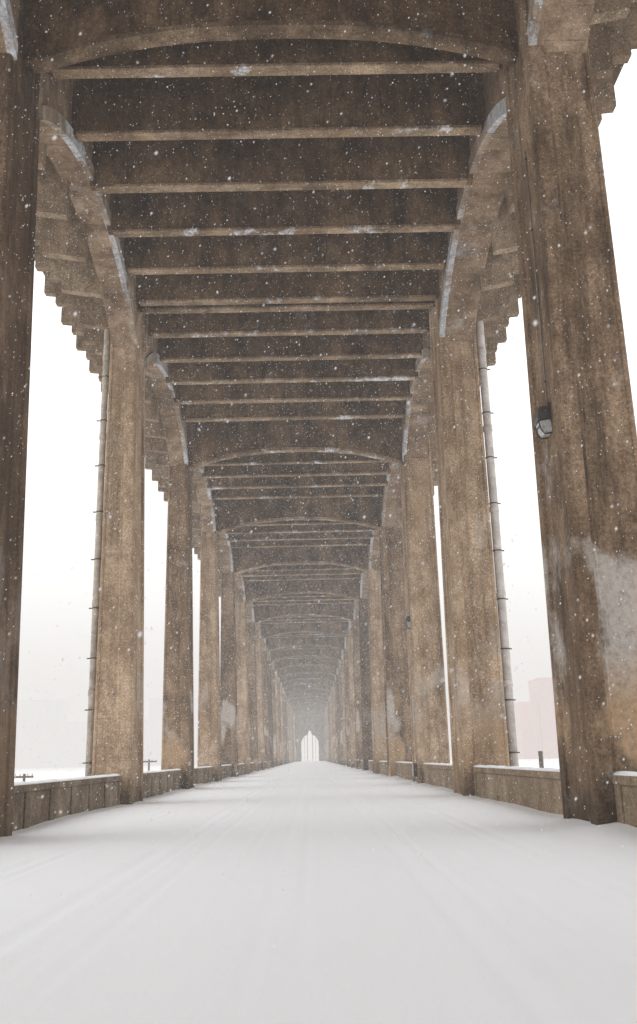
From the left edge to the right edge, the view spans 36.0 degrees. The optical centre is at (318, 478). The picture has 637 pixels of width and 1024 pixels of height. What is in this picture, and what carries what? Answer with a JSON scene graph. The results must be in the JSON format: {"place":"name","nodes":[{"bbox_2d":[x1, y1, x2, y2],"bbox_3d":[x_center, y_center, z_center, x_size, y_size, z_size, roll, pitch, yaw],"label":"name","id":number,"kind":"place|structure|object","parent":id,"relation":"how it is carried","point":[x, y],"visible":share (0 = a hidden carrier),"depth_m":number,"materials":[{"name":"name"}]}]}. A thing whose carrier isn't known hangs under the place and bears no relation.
{"place":"outdoors","nodes":[
{"label":"outdoors","id":0,"kind":"place"},
{"bbox_2d":[14,756,559,781],"bbox_3d":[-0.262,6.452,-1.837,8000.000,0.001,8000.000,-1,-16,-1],"label":"ground","id":1,"kind":"structure","parent":0,"point":[46,773],"depth_m":743.33,"materials":[{"name":"white snow"}]},
{"bbox_2d":[14,773,33,781],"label":"utility pole","id":2,"kind":"object","parent":1,"relation":"on","point":[24,776],"visible":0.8,"depth_m":66.70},
{"bbox_2d":[15,699,68,768],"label":"hazy building","id":3,"kind":"structure","parent":1,"relation":"on","point":[35,711],"depth_m":1838.65,"materials":[{"name":"white glass"}]},
{"bbox_2d":[47,720,147,767],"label":"hazy building","id":4,"kind":"structure","parent":1,"relation":"on","point":[71,746],"depth_m":1735.52,"materials":[{"name":"white glass"}]},
{"bbox_2d":[143,759,156,770],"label":"utility pole","id":5,"kind":"object","parent":1,"relation":"on","point":[149,763],"visible":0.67,"depth_m":95.82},
{"bbox_2d":[147,697,197,765],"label":"hazy building","id":6,"kind":"structure","parent":1,"relation":"on","point":[152,735],"depth_m":1695.25,"materials":[{"name":"white glass"}]},
{"bbox_2d":[514,677,558,758],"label":"hazy building","id":7,"kind":"structure","parent":1,"relation":"on","point":[538,685],"depth_m":1016.20,"materials":[{"name":"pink brick"}]},
{"bbox_2d":[538,751,543,767],"bbox_3d":[13.161,18.911,55.121,1.137,6.950,0.292,3,-16,-14],"label":"timber post","id":8,"kind":"object","parent":1,"relation":"on","point":[541,764],"visible":0.19,"depth_m":55.75,"materials":[{"name":"wood"}]},
{"bbox_2d":[0,761,636,1023],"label":"road snow","id":9,"kind":"structure","parent":0,"point":[163,935],"depth_m":8.14,"materials":[{"name":"white snow"}]},
{"bbox_2d":[0,0,636,1023],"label":"falling snow","id":10,"kind":"structure","parent":0,"point":[300,510],"depth_m":24.62,"materials":[{"name":"white snow"}]},
{"bbox_2d":[17,49,636,759],"label":"sky","id":11,"kind":"structure","parent":0,"point":[626,98],"materials":[{"name":"white"}]},
{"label":"road","id":12,"kind":"structure","parent":0,"visible":0},
{"bbox_2d":[12,774,121,830],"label":"barrier wall","id":13,"kind":"structure","parent":12,"relation":"on","point":[26,812],"depth_m":22.00,"materials":[{"name":"concrete"}]},
{"bbox_2d":[143,768,181,798],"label":"barrier wall","id":14,"kind":"structure","parent":12,"relation":"on","point":[167,784],"depth_m":36.42,"materials":[{"name":"concrete"}]},
{"bbox_2d":[194,766,212,783],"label":"barrier wall","id":15,"kind":"structure","parent":12,"relation":"on","point":[206,773],"depth_m":51.19,"materials":[{"name":"concrete"}]},
{"bbox_2d":[221,764,231,778],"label":"barrier wall","id":16,"kind":"structure","parent":12,"relation":"on","point":[227,770],"depth_m":65.07,"materials":[{"name":"concrete"}]},
{"bbox_2d":[238,763,244,774],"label":"barrier wall","id":17,"kind":"structure","parent":12,"relation":"on","point":[241,768],"depth_m":78.72,"materials":[{"name":"concrete"}]},
{"bbox_2d":[250,762,253,771],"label":"barrier wall","id":18,"kind":"structure","parent":12,"relation":"on","point":[251,766],"depth_m":93.08,"materials":[{"name":"concrete"}]},
{"bbox_2d":[0,0,636,836],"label":"bridge","id":19,"kind":"structure","parent":12,"relation":"on","point":[322,128],"depth_m":28.89,"materials":[{"name":"concrete"}]},
{"bbox_2d":[83,329,110,775],"bbox_3d":[-6.861,1.920,31.250,0.741,16.717,0.254,-1,-16,-1],"label":"drainpipe","id":20,"kind":"object","parent":19,"relation":"attached to","point":[98,544],"visible":0.88,"depth_m":31.04,"materials":[{"name":"metal"}]},
{"bbox_2d":[405,615,410,628],"bbox_3d":[4.121,6.513,44.496,0.336,0.612,0.396,-10,-16,-3],"label":"wall lamp","id":21,"kind":"object","parent":19,"relation":"attached to","point":[407,620],"visible":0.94,"depth_m":44.35,"materials":[{"name":"metal"}]},
{"bbox_2d":[404,479,416,761],"bbox_3d":[4.153,6.063,44.364,0.122,13.000,0.080,-1,-16,-1],"label":"conduit","id":22,"kind":"object","parent":19,"relation":"attached to","point":[410,619],"visible":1,"depth_m":44.23,"materials":[{"name":"metal"}]},
{"bbox_2d":[412,763,417,776],"bbox_3d":[4.194,12.629,42.496,0.225,0.550,0.360,-1,-16,-1],"label":"junction box","id":23,"kind":"object","parent":19,"relation":"attached to","point":[414,772],"visible":0.99,"depth_m":42.34,"materials":[{"name":"metal"}]},
{"bbox_2d":[476,321,519,765],"bbox_3d":[5.519,1.661,31.413,0.771,16.722,0.314,-1,-16,-1],"label":"drainpipe","id":24,"kind":"object","parent":19,"relation":"attached to","point":[499,578],"visible":0.87,"depth_m":31.15,"materials":[{"name":"metal"}]},
{"bbox_2d":[524,151,547,402],"bbox_3d":[4.237,-3.987,19.079,0.082,5.500,0.080,-1,-16,-1],"label":"conduit","id":25,"kind":"object","parent":19,"relation":"attached to","point":[525,160],"visible":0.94,"depth_m":19.03,"materials":[{"name":"metal"}]},
{"bbox_2d":[533,402,552,439],"bbox_3d":[4.209,-1.056,18.245,0.336,0.612,0.396,-10,-16,-3],"label":"wall lamp","id":26,"kind":"object","parent":19,"relation":"attached to","point":[542,418],"visible":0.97,"depth_m":18.11,"materials":[{"name":"metal"}]},
{"bbox_2d":[368,760,372,770],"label":"barrier wall","id":27,"kind":"structure","parent":12,"relation":"on","point":[370,764],"depth_m":80.20,"materials":[{"name":"concrete"}]},
{"bbox_2d":[379,761,386,774],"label":"barrier wall","id":28,"kind":"structure","parent":12,"relation":"on","point":[382,767],"depth_m":65.82,"materials":[{"name":"concrete"}]},
{"bbox_2d":[395,761,412,779],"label":"barrier wall","id":29,"kind":"structure","parent":12,"relation":"on","point":[403,770],"depth_m":50.89,"materials":[{"name":"concrete"}]},
{"bbox_2d":[422,763,453,789],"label":"barrier wall","id":30,"kind":"structure","parent":12,"relation":"on","point":[441,770],"depth_m":37.15,"materials":[{"name":"concrete"}]},
{"bbox_2d":[473,765,562,814],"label":"barrier wall","id":31,"kind":"structure","parent":12,"relation":"on","point":[528,789],"depth_m":22.45,"materials":[{"name":"concrete"}]},
{"bbox_2d":[612,771,636,827],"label":"barrier wall","id":32,"kind":"structure","parent":12,"relation":"on","point":[625,787],"depth_m":15.04,"materials":[{"name":"concrete"}]}
]}

